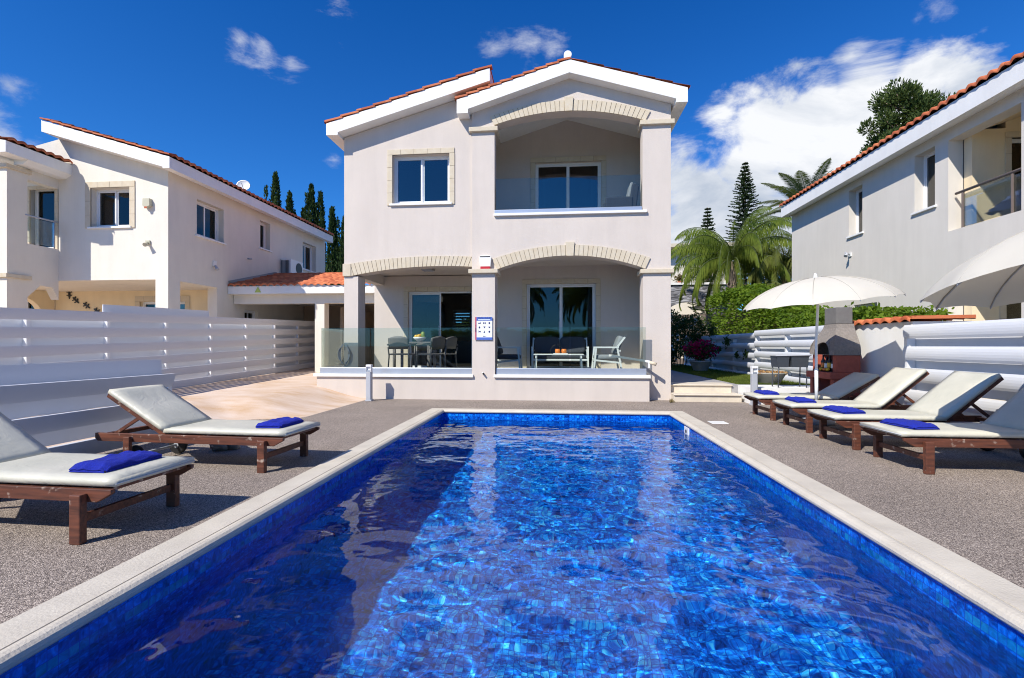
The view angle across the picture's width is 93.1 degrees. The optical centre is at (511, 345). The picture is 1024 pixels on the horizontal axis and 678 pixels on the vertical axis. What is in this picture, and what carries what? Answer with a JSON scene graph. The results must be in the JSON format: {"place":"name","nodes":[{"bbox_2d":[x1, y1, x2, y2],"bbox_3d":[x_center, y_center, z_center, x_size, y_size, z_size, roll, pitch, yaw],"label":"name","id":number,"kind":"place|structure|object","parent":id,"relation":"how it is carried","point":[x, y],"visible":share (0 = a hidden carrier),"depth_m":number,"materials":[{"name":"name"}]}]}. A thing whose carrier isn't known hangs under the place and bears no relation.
{"place":"outdoors","nodes":[
{"label":"outdoors","id":0,"kind":"place"},
{"bbox_2d":[0,117,333,320],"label":"villa","id":1,"kind":"object","parent":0,"point":[80,222],"visible":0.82,"depth_m":12.66,"materials":[{"name":"white paint"}]},
{"bbox_2d":[35,189,53,247],"bbox_3d":[-12.308,-3.350,12.890,0.720,1.660,0.070,0,0,5],"label":"balcony door","id":2,"kind":"structure","parent":1,"relation":"in","point":[44,199],"depth_m":12.90,"materials":[{"name":"white metal"}]},
{"bbox_2d":[87,189,130,228],"bbox_3d":[-10.392,-3.567,12.648,1.220,1.065,0.280,0,0,5],"label":"window","id":3,"kind":"structure","parent":1,"relation":"in","point":[112,205],"depth_m":12.76,"materials":[{"name":"white metal"}]},
{"bbox_2d":[142,240,150,246],"bbox_3d":[-9.328,-2.609,12.370,0.124,0.182,0.204,0,0,-7],"label":"security light","id":4,"kind":"object","parent":1,"relation":"attached to","point":[145,243],"visible":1,"depth_m":12.34,"materials":[{"name":"beige plastic"}]},
{"bbox_2d":[142,198,151,208],"bbox_3d":[-9.330,-3.630,12.404,0.200,0.260,0.109,0,0,5],"label":"alarm siren","id":5,"kind":"object","parent":1,"relation":"attached to","point":[146,202],"visible":1,"depth_m":12.36,"materials":[{"name":"beige plastic"}]},
{"bbox_2d":[143,301,184,308],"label":"window","id":6,"kind":"structure","parent":1,"relation":"in","point":[182,303],"depth_m":15.13,"materials":[{"name":"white glass"}]},
{"bbox_2d":[195,202,226,244],"bbox_3d":[-8.751,-3.537,13.948,0.290,1.045,1.210,0,0,5],"label":"window","id":7,"kind":"structure","parent":1,"relation":"in","point":[207,216],"depth_m":14.08,"materials":[{"name":"white metal"}]},
{"bbox_2d":[212,261,218,270],"bbox_3d":[-8.556,-2.316,14.046,0.177,0.287,0.138,0,0,5],"label":"security light","id":8,"kind":"object","parent":1,"relation":"attached to","point":[214,263],"visible":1,"depth_m":14.01,"materials":[{"name":"white plastic"}]},
{"bbox_2d":[236,180,249,189],"bbox_3d":[-8.765,-5.115,15.829,0.278,0.629,0.334,0,0,34],"label":"satellite dish","id":9,"kind":"object","parent":1,"relation":"attached to","point":[244,184],"visible":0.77,"depth_m":15.88,"materials":[{"name":"white metal"}]},
{"bbox_2d":[245,310,254,318],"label":"window","id":10,"kind":"structure","parent":1,"relation":"in","point":[248,314],"depth_m":15.95,"materials":[{"name":"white glass"}]},
{"bbox_2d":[259,222,271,251],"bbox_3d":[-8.511,-3.728,16.552,0.290,0.965,0.680,0,0,5],"label":"window","id":11,"kind":"structure","parent":1,"relation":"in","point":[262,226],"depth_m":16.71,"materials":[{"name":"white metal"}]},
{"bbox_2d":[281,259,302,272],"bbox_3d":[-8.081,-2.835,17.835,0.390,0.570,0.865,0,0,5],"label":"air conditioner","id":12,"kind":"object","parent":1,"relation":"attached to","point":[290,266],"visible":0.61,"depth_m":17.45,"materials":[{"name":"white plastic"}]},
{"bbox_2d":[303,244,316,272],"bbox_3d":[-8.237,-3.527,19.514,0.290,1.105,1.170,0,0,5],"label":"window","id":13,"kind":"structure","parent":1,"relation":"in","point":[307,250],"depth_m":19.79,"materials":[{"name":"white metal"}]},
{"bbox_2d":[10,364,373,446],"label":"driveway","id":14,"kind":"structure","parent":0,"point":[299,393],"depth_m":9.56,"materials":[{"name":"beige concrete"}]},
{"bbox_2d":[0,304,314,388],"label":"slatted fence","id":15,"kind":"object","parent":14,"relation":"on","point":[189,348],"visible":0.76,"depth_m":10.17,"materials":[{"name":"white metal"}]},
{"bbox_2d":[209,444,239,450],"bbox_3d":[-3.342,1.151,5.612,0.367,0.135,0.266,0,0,5],"label":"stone","id":16,"kind":"object","parent":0,"point":[223,447],"visible":0.47,"depth_m":5.53,"materials":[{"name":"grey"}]},
{"bbox_2d":[0,399,1023,623],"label":"pool deck","id":17,"kind":"structure","parent":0,"point":[967,503],"depth_m":4.08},
{"bbox_2d":[0,359,175,453],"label":"slatted fence","id":18,"kind":"object","parent":17,"relation":"on","point":[29,391],"visible":0.59,"depth_m":5.07,"materials":[{"name":"white metal"}]},
{"bbox_2d":[0,412,194,544],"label":"sun lounger","id":19,"kind":"object","parent":17,"relation":"on","point":[31,467],"visible":0.88,"depth_m":3.13,"materials":[{"name":"white fabric"}]},
{"bbox_2d":[69,450,161,472],"bbox_3d":[-2.669,0.773,3.288,0.273,0.068,0.446,0,0,7],"label":"folded towel","id":20,"kind":"object","parent":19,"relation":"on","point":[112,462],"visible":1,"depth_m":3.18,"materials":[{"name":"blue fabric"}]},
{"bbox_2d":[95,384,320,472],"bbox_3d":[-3.123,0.816,5.051,2.070,0.767,0.800,0,0,8],"label":"sun lounger","id":21,"kind":"object","parent":17,"relation":"on","point":[177,423],"visible":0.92,"depth_m":4.86,"materials":[{"name":"white fabric"}]},
{"bbox_2d":[255,417,303,428],"bbox_3d":[-2.356,0.775,4.938,0.274,0.064,0.426,0,0,7],"label":"folded towel","id":22,"kind":"object","parent":21,"relation":"on","point":[279,423],"visible":1,"depth_m":4.81,"materials":[{"name":"fabric"}]},
{"bbox_2d":[365,364,373,400],"bbox_3d":[-3.104,0.805,10.550,0.144,0.790,0.144,0,0,5],"label":"bollard light","id":23,"kind":"object","parent":17,"relation":"on","point":[369,382],"visible":1,"depth_m":10.50,"materials":[{"name":"grey paint"}]},
{"bbox_2d":[0,408,1023,677],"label":"swimming pool","id":24,"kind":"structure","parent":17,"relation":"in","point":[46,638],"depth_m":2.85,"materials":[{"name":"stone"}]},
{"bbox_2d":[43,419,1023,677],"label":"water","id":25,"kind":"structure","parent":24,"relation":"in","point":[515,549],"depth_m":2.71,"materials":[{"name":"blue liquid"}]},
{"bbox_2d":[671,382,742,401],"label":"garden steps","id":26,"kind":"structure","parent":17,"relation":"on","point":[700,391],"depth_m":10.67,"materials":[{"name":"stone"}]},
{"bbox_2d":[707,421,728,423],"bbox_3d":[3.201,1.192,7.538,0.250,0.009,0.240,0,0,5],"label":"drain cover","id":27,"kind":"object","parent":17,"relation":"on","point":[717,422],"visible":1,"depth_m":7.51,"materials":[{"name":"white plastic"}]},
{"bbox_2d":[749,366,758,405],"bbox_3d":[4.890,0.805,9.792,0.144,0.790,0.144,0,0,5],"label":"bollard light","id":28,"kind":"object","parent":17,"relation":"on","point":[753,378],"visible":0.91,"depth_m":9.74,"materials":[{"name":"grey paint"}]},
{"bbox_2d":[738,385,809,403],"bbox_3d":[5.956,1.030,10.241,2.020,0.340,0.810,0,0,5],"label":"paved strip","id":29,"kind":"object","parent":17,"relation":"on","point":[742,389],"visible":0.21,"depth_m":9.99,"materials":[{"name":"white paint"}]},
{"bbox_2d":[770,355,811,387],"bbox_3d":[5.759,0.524,10.068,0.700,0.669,0.352,0,0,5],"label":"portable grill","id":30,"kind":"object","parent":29,"relation":"on","point":[799,361],"visible":0.98,"depth_m":9.93,"materials":[{"name":"grey metal"}]},
{"bbox_2d":[743,372,894,420],"bbox_3d":[5.037,0.824,8.062,2.070,0.752,0.800,0,0,5],"label":"sun lounger","id":31,"kind":"object","parent":17,"relation":"on","point":[847,387],"visible":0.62,"depth_m":7.85,"materials":[{"name":"beige fabric"}]},
{"bbox_2d":[754,390,778,394],"bbox_3d":[4.266,0.778,8.142,0.263,0.058,0.424,0,0,5],"label":"folded towel","id":32,"kind":"object","parent":31,"relation":"on","point":[767,392],"visible":0.99,"depth_m":7.99,"materials":[{"name":"fabric"}]},
{"bbox_2d":[743,273,905,425],"bbox_3d":[4.735,0.037,7.514,2.129,2.327,2.138,0,0,5],"label":"parasol","id":33,"kind":"object","parent":17,"relation":"on","point":[816,290],"visible":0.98,"depth_m":6.91,"materials":[{"name":"fabric"}]},
{"bbox_2d":[806,307,860,396],"bbox_3d":[5.953,0.250,9.011,0.520,1.900,0.840,0,0,5],"label":"barbecue","id":34,"kind":"object","parent":17,"relation":"on","point":[838,341],"visible":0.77,"depth_m":8.78,"materials":[{"name":"concrete"}]},
{"bbox_2d":[821,355,824,367],"bbox_3d":[5.864,0.320,9.140,0.079,0.280,0.079,0,0,5],"label":"bottle","id":35,"kind":"object","parent":34,"relation":"in","point":[822,362],"visible":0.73,"depth_m":9.12,"materials":[{"name":"black glass"}]},
{"bbox_2d":[827,355,831,370],"bbox_3d":[5.844,0.315,8.921,0.079,0.290,0.079,0,0,5],"label":"bottle","id":36,"kind":"object","parent":34,"relation":"in","point":[829,363],"visible":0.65,"depth_m":8.90,"materials":[{"name":"glass"}]},
{"bbox_2d":[772,367,928,432],"bbox_3d":[4.943,0.756,6.938,2.070,0.887,0.800,0,0,6],"label":"sun lounger","id":37,"kind":"object","parent":17,"relation":"on","point":[888,389],"visible":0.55,"depth_m":6.76,"materials":[{"name":"beige fabric"}]},
{"bbox_2d":[785,396,816,402],"bbox_3d":[4.185,0.777,7.045,0.263,0.060,0.445,0,0,7],"label":"folded towel","id":38,"kind":"object","parent":37,"relation":"on","point":[796,399],"visible":1,"depth_m":6.89,"materials":[{"name":"fabric"}]},
{"bbox_2d":[807,371,1003,450],"bbox_3d":[4.814,0.757,5.863,2.070,0.886,0.800,0,0,5],"label":"sun lounger","id":39,"kind":"object","parent":17,"relation":"on","point":[952,397],"visible":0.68,"depth_m":5.68,"materials":[{"name":"beige fabric"}]},
{"bbox_2d":[822,405,865,413],"bbox_3d":[4.064,0.777,5.952,0.265,0.060,0.444,0,0,2],"label":"folded towel","id":40,"kind":"object","parent":39,"relation":"on","point":[843,409],"visible":1,"depth_m":5.85,"materials":[{"name":"fabric"}]},
{"bbox_2d":[859,387,1023,474],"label":"sun lounger","id":41,"kind":"object","parent":17,"relation":"on","point":[1002,426],"visible":0.9,"depth_m":4.62,"materials":[{"name":"white fabric"}]},
{"bbox_2d":[879,418,939,429],"bbox_3d":[3.985,0.777,4.874,0.263,0.059,0.443,0,0,-1],"label":"folded towel","id":42,"kind":"object","parent":41,"relation":"on","point":[911,424],"visible":1,"depth_m":4.76,"materials":[{"name":"fabric"}]},
{"bbox_2d":[903,318,1023,422],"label":"slatted fence","id":43,"kind":"object","parent":17,"relation":"on","point":[939,352],"visible":0.56,"depth_m":6.30,"materials":[{"name":"white metal"}]},
{"bbox_2d":[920,231,1023,309],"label":"parasol","id":44,"kind":"object","parent":17,"relation":"on","point":[991,277],"visible":1,"depth_m":4.67,"materials":[{"name":"fabric"}]},
{"bbox_2d":[0,0,1023,322],"label":"sky","id":45,"kind":"structure","parent":0,"point":[238,90],"materials":[{"name":"blue"}]},
{"bbox_2d":[671,370,737,392],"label":"side path","id":46,"kind":"structure","parent":0,"point":[676,376],"depth_m":12.50,"materials":[{"name":"concrete"}]},
{"bbox_2d":[758,280,781,286],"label":"palm tree","id":47,"kind":"object","parent":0,"point":[771,283],"visible":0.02,"depth_m":20.91,"materials":[{"name":"green plant"}]},
{"label":"ground","id":48,"kind":"structure","parent":0,"visible":0},
{"bbox_2d":[263,170,281,207],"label":"cypress tree","id":49,"kind":"object","parent":48,"relation":"on","point":[275,194],"visible":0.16,"depth_m":28.26,"materials":[{"name":"green plant"}]},
{"bbox_2d":[285,190,296,214],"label":"cypress tree","id":50,"kind":"object","parent":48,"relation":"on","point":[289,201],"visible":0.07,"depth_m":28.54,"materials":[{"name":"green plant"}]},
{"bbox_2d":[228,272,373,371],"bbox_3d":[-5.968,-0.694,16.683,4.950,3.788,4.672,0,0,5],"label":"carport","id":51,"kind":"object","parent":48,"relation":"on","point":[322,304],"visible":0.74,"depth_m":14.74,"materials":[{"name":"white paint"}]},
{"bbox_2d":[300,207,305,218],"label":"cypress tree","id":52,"kind":"object","parent":48,"relation":"on","point":[301,212],"visible":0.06,"depth_m":28.77,"materials":[{"name":"green plant"}]},
{"bbox_2d":[303,183,318,225],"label":"cypress tree","id":53,"kind":"object","parent":48,"relation":"on","point":[311,204],"visible":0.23,"depth_m":28.05,"materials":[{"name":"green plant"}]},
{"bbox_2d":[313,190,326,271],"bbox_3d":[-11.267,-3.968,28.342,1.275,10.337,1.243,0,0,-27],"label":"cypress tree","id":54,"kind":"object","parent":48,"relation":"on","point":[321,222],"visible":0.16,"depth_m":28.22,"materials":[{"name":"green plant"}]},
{"bbox_2d":[325,206,340,284],"bbox_3d":[-10.182,-3.415,27.676,1.178,9.236,1.165,0,0,5],"label":"cypress tree","id":55,"kind":"object","parent":48,"relation":"on","point":[334,224],"visible":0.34,"depth_m":27.51,"materials":[{"name":"green plant"}]},
{"bbox_2d":[331,216,343,284],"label":"cypress tree","id":56,"kind":"object","parent":48,"relation":"on","point":[340,248],"visible":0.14,"depth_m":27.24,"materials":[{"name":"green plant"}]},
{"bbox_2d":[456,319,469,328],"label":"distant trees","id":57,"kind":"object","parent":48,"relation":"on","point":[464,325],"depth_m":45.23,"materials":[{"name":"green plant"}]},
{"bbox_2d":[313,50,690,401],"bbox_3d":[0.022,-2.638,14.640,8.394,7.675,8.060,0,0,5],"label":"villa","id":58,"kind":"object","parent":48,"relation":"on","point":[432,171],"visible":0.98,"depth_m":11.21,"materials":[{"name":"paint"}]},
{"bbox_2d":[338,344,349,364],"bbox_3d":[-3.933,0.200,11.367,0.303,0.504,0.044,0,0,5],"label":"garden hose","id":59,"kind":"object","parent":58,"relation":"attached to","point":[339,355],"visible":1,"depth_m":11.36,"materials":[{"name":"grey paint"}]},
{"bbox_2d":[320,328,471,373],"bbox_3d":[-2.557,0.115,12.104,3.555,1.040,2.265,0,0,5],"label":"glass balustrade","id":60,"kind":"object","parent":58,"relation":"on","point":[332,341],"visible":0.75,"depth_m":11.12,"materials":[{"name":"glass"}]},
{"bbox_2d":[387,336,415,367],"bbox_3d":[-2.631,0.207,11.544,0.610,0.866,0.570,0,0,5],"label":"dining chair","id":61,"kind":"object","parent":58,"relation":"on","point":[398,342],"visible":0.94,"depth_m":11.31,"materials":[{"name":"wicker"}]},
{"bbox_2d":[393,342,435,367],"bbox_3d":[-2.440,0.271,12.201,1.000,0.735,0.750,0,0,5],"label":"dining table","id":62,"kind":"object","parent":58,"relation":"on","point":[402,359],"visible":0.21,"depth_m":12.42,"materials":[{"name":"grey plastic"}]},
{"bbox_2d":[413,337,425,341],"bbox_3d":[-2.312,-0.158,12.164,0.340,0.120,0.340,0,0,5],"label":"fruit bowl","id":63,"kind":"object","parent":62,"relation":"on","point":[419,339],"visible":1,"depth_m":12.06,"materials":[{"name":"ceramic"}]},
{"bbox_2d":[389,155,451,205],"bbox_3d":[-2.105,-3.848,11.316,1.470,1.185,0.250,0,0,5],"label":"window","id":64,"kind":"structure","parent":58,"relation":"in","point":[420,180],"depth_m":11.40,"materials":[{"name":"white metal"}]},
{"bbox_2d":[411,337,430,367],"bbox_3d":[-2.330,0.207,12.845,0.610,0.866,0.570,0,0,5],"label":"dining chair","id":65,"kind":"object","parent":58,"relation":"on","point":[427,339],"visible":0.23,"depth_m":13.06,"materials":[{"name":"wicker"}]},
{"bbox_2d":[421,269,434,271],"bbox_3d":[-2.087,-1.887,11.992,0.280,0.064,0.400,0,0,5],"label":"ceiling lamp","id":66,"kind":"object","parent":58,"relation":"attached to","point":[428,270],"visible":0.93,"depth_m":11.96,"materials":[{"name":"grey"}]},
{"bbox_2d":[415,336,445,367],"bbox_3d":[-1.907,0.207,11.511,0.570,0.866,0.610,0,0,33],"label":"dining chair","id":67,"kind":"object","parent":58,"relation":"on","point":[437,342],"visible":0.95,"depth_m":11.37,"materials":[{"name":"grey plastic"}]},
{"bbox_2d":[409,291,471,367],"bbox_3d":[-1.945,-0.420,13.320,1.780,2.120,0.070,0,0,5],"label":"sliding door","id":68,"kind":"structure","parent":58,"relation":"in","point":[410,293],"depth_m":13.33,"materials":[{"name":"white metal"}]},
{"bbox_2d":[428,336,457,367],"bbox_3d":[-1.668,0.207,11.914,0.570,0.866,0.610,0,0,25],"label":"dining chair","id":69,"kind":"object","parent":58,"relation":"on","point":[450,342],"visible":0.63,"depth_m":11.78,"materials":[{"name":"grey plastic"}]},
{"bbox_2d":[427,303,470,365],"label":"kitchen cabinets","id":70,"kind":"object","parent":58,"relation":"on","point":[463,355],"visible":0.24,"depth_m":15.44,"materials":[{"name":"black"}]},
{"bbox_2d":[453,310,470,330],"bbox_3d":[-1.871,-0.950,18.364,0.700,0.800,0.070,0,0,5],"label":"window","id":71,"kind":"structure","parent":58,"relation":"in","point":[453,310],"depth_m":18.33,"materials":[{"name":"black metal"}]},
{"bbox_2d":[453,311,469,330],"bbox_3d":[-1.887,-0.935,18.195,0.660,0.730,0.010,0,0,5],"label":"window blind","id":72,"kind":"object","parent":71,"relation":"attached to","point":[461,320],"depth_m":18.19,"materials":[{"name":"black paint"}]},
{"bbox_2d":[475,317,491,339],"bbox_3d":[-0.626,-0.383,10.711,0.385,0.505,0.020,0,0,5],"label":"rules sign","id":73,"kind":"object","parent":58,"relation":"attached to","point":[483,328],"visible":1,"depth_m":10.71,"materials":[{"name":"white"}]},
{"bbox_2d":[479,256,491,268],"bbox_3d":[-0.602,-1.885,11.001,0.278,0.310,0.099,0,0,5],"label":"alarm siren","id":74,"kind":"object","parent":58,"relation":"attached to","point":[485,262],"visible":0.89,"depth_m":10.96,"materials":[{"name":"white plastic"}]},
{"bbox_2d":[497,337,522,367],"bbox_3d":[-0.131,0.201,11.842,0.756,0.881,0.665,0,0,5],"label":"garden armchair","id":75,"kind":"object","parent":58,"relation":"on","point":[513,357],"visible":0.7,"depth_m":11.57,"materials":[{"name":"white"}]},
{"bbox_2d":[533,354,583,367],"bbox_3d":[1.099,0.416,11.478,1.160,0.446,0.500,0,0,5],"label":"coffee table","id":76,"kind":"object","parent":58,"relation":"on","point":[581,364],"visible":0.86,"depth_m":11.25,"materials":[{"name":"white"}]},
{"bbox_2d":[531,337,588,367],"bbox_3d":[1.220,0.201,12.358,1.425,0.881,0.756,0,0,5],"label":"garden sofa","id":77,"kind":"object","parent":58,"relation":"on","point":[570,345],"visible":0.76,"depth_m":12.49,"materials":[{"name":"white"}]},
{"bbox_2d":[527,284,595,367],"bbox_3d":[1.325,-0.505,13.110,1.830,2.290,0.252,0,0,5],"label":"sliding door","id":78,"kind":"structure","parent":58,"relation":"in","point":[530,287],"depth_m":13.07,"materials":[{"name":"white metal"}]},
{"bbox_2d":[494,174,641,212],"bbox_3d":[1.242,-3.395,10.902,3.290,0.800,0.070,0,0,5],"label":"glass balustrade","id":79,"kind":"object","parent":58,"relation":"on","point":[570,209],"visible":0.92,"depth_m":10.87,"materials":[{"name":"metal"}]},
{"bbox_2d":[535,162,600,208],"bbox_3d":[1.501,-3.815,13.002,1.740,2.130,0.070,0,0,5],"label":"balcony door","id":80,"kind":"structure","parent":58,"relation":"in","point":[564,184],"depth_m":13.00,"materials":[{"name":"blue glass"}]},
{"bbox_2d":[496,327,646,374],"bbox_3d":[1.273,0.115,10.648,3.280,1.040,0.070,0,0,5],"label":"glass balustrade","id":81,"kind":"object","parent":58,"relation":"on","point":[580,371],"visible":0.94,"depth_m":10.61,"materials":[{"name":"glass"}]},
{"bbox_2d":[591,336,625,367],"bbox_3d":[2.297,0.201,11.638,0.756,0.881,0.665,0,0,5],"label":"garden armchair","id":82,"kind":"object","parent":58,"relation":"on","point":[616,350],"visible":0.97,"depth_m":11.36,"materials":[{"name":"white"}]},
{"bbox_2d":[603,182,638,206],"bbox_3d":[2.623,-3.304,11.694,0.776,1.106,0.630,0,0,5],"label":"balcony chair","id":83,"kind":"object","parent":58,"relation":"on","point":[630,199],"visible":0.41,"depth_m":11.39,"materials":[{"name":"grey metal"}]},
{"bbox_2d":[609,354,656,367],"bbox_3d":[2.648,0.339,10.742,1.158,0.282,0.095,0,0,41],"label":"handrail","id":84,"kind":"object","parent":58,"relation":"attached to","point":[642,360],"visible":1,"depth_m":10.63,"materials":[{"name":"metal"}]},
{"bbox_2d":[672,313,725,363],"bbox_3d":[9.037,-0.350,23.941,3.200,2.500,0.140,0,0,5],"label":"board fence","id":85,"kind":"object","parent":48,"relation":"on","point":[707,317],"visible":0.05,"depth_m":23.87,"materials":[{"name":"wood"}]},
{"bbox_2d":[671,242,733,357],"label":"stone faced house","id":86,"kind":"structure","parent":48,"relation":"on","point":[676,288],"depth_m":27.28,"materials":[{"name":"white paint"}]},
{"bbox_2d":[673,273,683,282],"bbox_3d":[9.406,-3.748,27.353,0.855,0.821,0.556,0,0,5],"label":"balcony plant","id":87,"kind":"object","parent":86,"relation":"on","point":[677,278],"visible":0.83,"depth_m":27.32,"materials":[{"name":"green plant"}]},
{"bbox_2d":[687,207,727,335],"bbox_3d":[11.656,-3.550,28.926,2.759,9.500,2.890,0,0,5],"label":"norfolk pine","id":88,"kind":"object","parent":48,"relation":"on","point":[708,220],"visible":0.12,"depth_m":28.93,"materials":[{"name":"green plant"}]},
{"bbox_2d":[671,206,791,313],"bbox_3d":[10.611,-2.512,23.027,6.252,7.426,6.180,0,0,5],"label":"palm tree","id":89,"kind":"object","parent":48,"relation":"on","point":[715,256],"visible":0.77,"depth_m":22.47,"materials":[{"name":"green plant"}]},
{"bbox_2d":[723,162,764,285],"bbox_3d":[13.906,-4.875,28.694,4.004,12.150,4.194,0,0,5],"label":"norfolk pine","id":90,"kind":"object","parent":48,"relation":"on","point":[744,189],"visible":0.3,"depth_m":28.73,"materials":[{"name":"green plant"}]},
{"bbox_2d":[741,242,791,285],"bbox_3d":[12.541,-1.917,22.166,4.131,6.236,4.191,0,0,5],"label":"palm tree","id":91,"kind":"object","parent":48,"relation":"on","point":[776,254],"visible":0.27,"depth_m":21.45,"materials":[{"name":"green plant"}]},
{"bbox_2d":[755,158,831,230],"bbox_3d":[15.198,-4.025,24.814,4.960,10.455,5.216,0,0,5],"label":"palm tree","id":92,"kind":"object","parent":48,"relation":"on","point":[789,192],"visible":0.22,"depth_m":24.27,"materials":[{"name":"green plant"}]},
{"bbox_2d":[779,51,1023,400],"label":"villa","id":93,"kind":"object","parent":48,"relation":"on","point":[915,209],"visible":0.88,"depth_m":11.13,"materials":[{"name":"grey paint"}]},
{"bbox_2d":[846,188,863,238],"bbox_3d":[9.809,-3.777,13.687,0.320,1.365,0.740,0,0,5],"label":"window","id":94,"kind":"structure","parent":93,"relation":"in","point":[859,192],"depth_m":13.88,"materials":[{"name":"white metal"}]},
{"bbox_2d":[910,151,936,215],"bbox_3d":[9.572,-3.773,11.118,0.320,1.375,0.740,0,0,5],"label":"window","id":95,"kind":"structure","parent":93,"relation":"in","point":[929,159],"depth_m":11.27,"materials":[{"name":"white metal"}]},
{"bbox_2d":[1012,139,1020,174],"bbox_3d":[11.008,-3.325,10.197,1.150,2.050,0.070,0,0,5],"label":"balcony door","id":96,"kind":"structure","parent":93,"relation":"in","point":[1016,143],"depth_m":10.23,"materials":[{"name":"glass"}]},
{"bbox_2d":[857,77,955,153],"bbox_3d":[19.582,-5.999,24.230,5.339,14.405,5.999,0,0,5],"label":"conifer tree","id":97,"kind":"object","parent":48,"relation":"on","point":[910,99],"visible":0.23,"depth_m":23.68,"materials":[{"name":"green plant"}]},
{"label":"lawn","id":98,"kind":"structure","parent":0,"visible":0},
{"bbox_2d":[671,309,708,366],"bbox_3d":[6.697,-0.345,19.714,2.612,2.562,2.161,0,0,5],"label":"flowering shrub","id":99,"kind":"object","parent":98,"relation":"on","point":[683,322],"visible":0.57,"depth_m":19.39,"materials":[{"name":"green plant"}]},
{"bbox_2d":[689,360,711,370],"bbox_3d":[6.518,0.690,16.772,0.760,0.360,0.760,0,0,5],"label":"planter bowl","id":100,"kind":"object","parent":98,"relation":"on","point":[700,365],"visible":0.81,"depth_m":16.53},
{"bbox_2d":[679,339,719,360],"bbox_3d":[6.478,0.159,16.756,1.382,0.854,1.082,0,0,5],"label":"bougainvillea","id":101,"kind":"object","parent":100,"relation":"in","point":[701,349],"visible":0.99,"depth_m":16.57,"materials":[{"name":"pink plant"}]},
{"bbox_2d":[684,333,754,373],"bbox_3d":[7.442,0.333,17.752,0.206,1.415,8.140,0,0,5],"label":"slatted fence","id":102,"kind":"object","parent":98,"relation":"on","point":[725,359],"visible":0.36,"depth_m":15.77,"materials":[{"name":"white metal"}]},
{"bbox_2d":[707,321,748,359],"bbox_3d":[7.228,-0.240,16.394,0.280,1.378,4.007,0,0,5],"label":"creeper","id":103,"kind":"object","parent":102,"relation":"attached to","point":[711,330],"visible":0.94,"depth_m":16.41,"materials":[{"name":"green plant"}]},
{"bbox_2d":[671,364,809,384],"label":"grass","id":104,"kind":"structure","parent":98,"relation":"on","point":[738,378],"depth_m":13.70,"materials":[{"name":"green plant"}]},
{"bbox_2d":[758,372,786,384],"bbox_3d":[5.836,0.735,11.011,0.720,0.270,0.720,0,0,5],"label":"planter bowl","id":105,"kind":"object","parent":98,"relation":"on","point":[766,378],"visible":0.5,"depth_m":10.77,"materials":[{"name":"concrete"}]},
{"bbox_2d":[758,370,787,376],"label":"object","id":106,"kind":"object","parent":105,"relation":"in","point":[763,371],"visible":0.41,"depth_m":10.86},
{"bbox_2d":[754,326,825,383],"bbox_3d":[6.780,0.282,11.877,0.206,1.415,3.760,0,0,5],"label":"slatted fence","id":107,"kind":"object","parent":98,"relation":"on","point":[785,341],"visible":0.51,"depth_m":11.89,"materials":[{"name":"white metal"}]},
{"bbox_2d":[705,283,954,378],"bbox_3d":[8.312,-0.574,14.648,1.942,3.347,10.490,0,0,5],"label":"hedge","id":108,"kind":"object","parent":98,"relation":"on","point":[737,321],"visible":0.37,"depth_m":14.71,"materials":[{"name":"green plant"}]},
{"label":"neighbour patio","id":109,"kind":"structure","parent":0,"visible":0},
{"bbox_2d":[852,315,975,404],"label":"pump shed","id":110,"kind":"structure","parent":109,"relation":"on","point":[881,340],"depth_m":8.18,"materials":[{"name":"white paint"}]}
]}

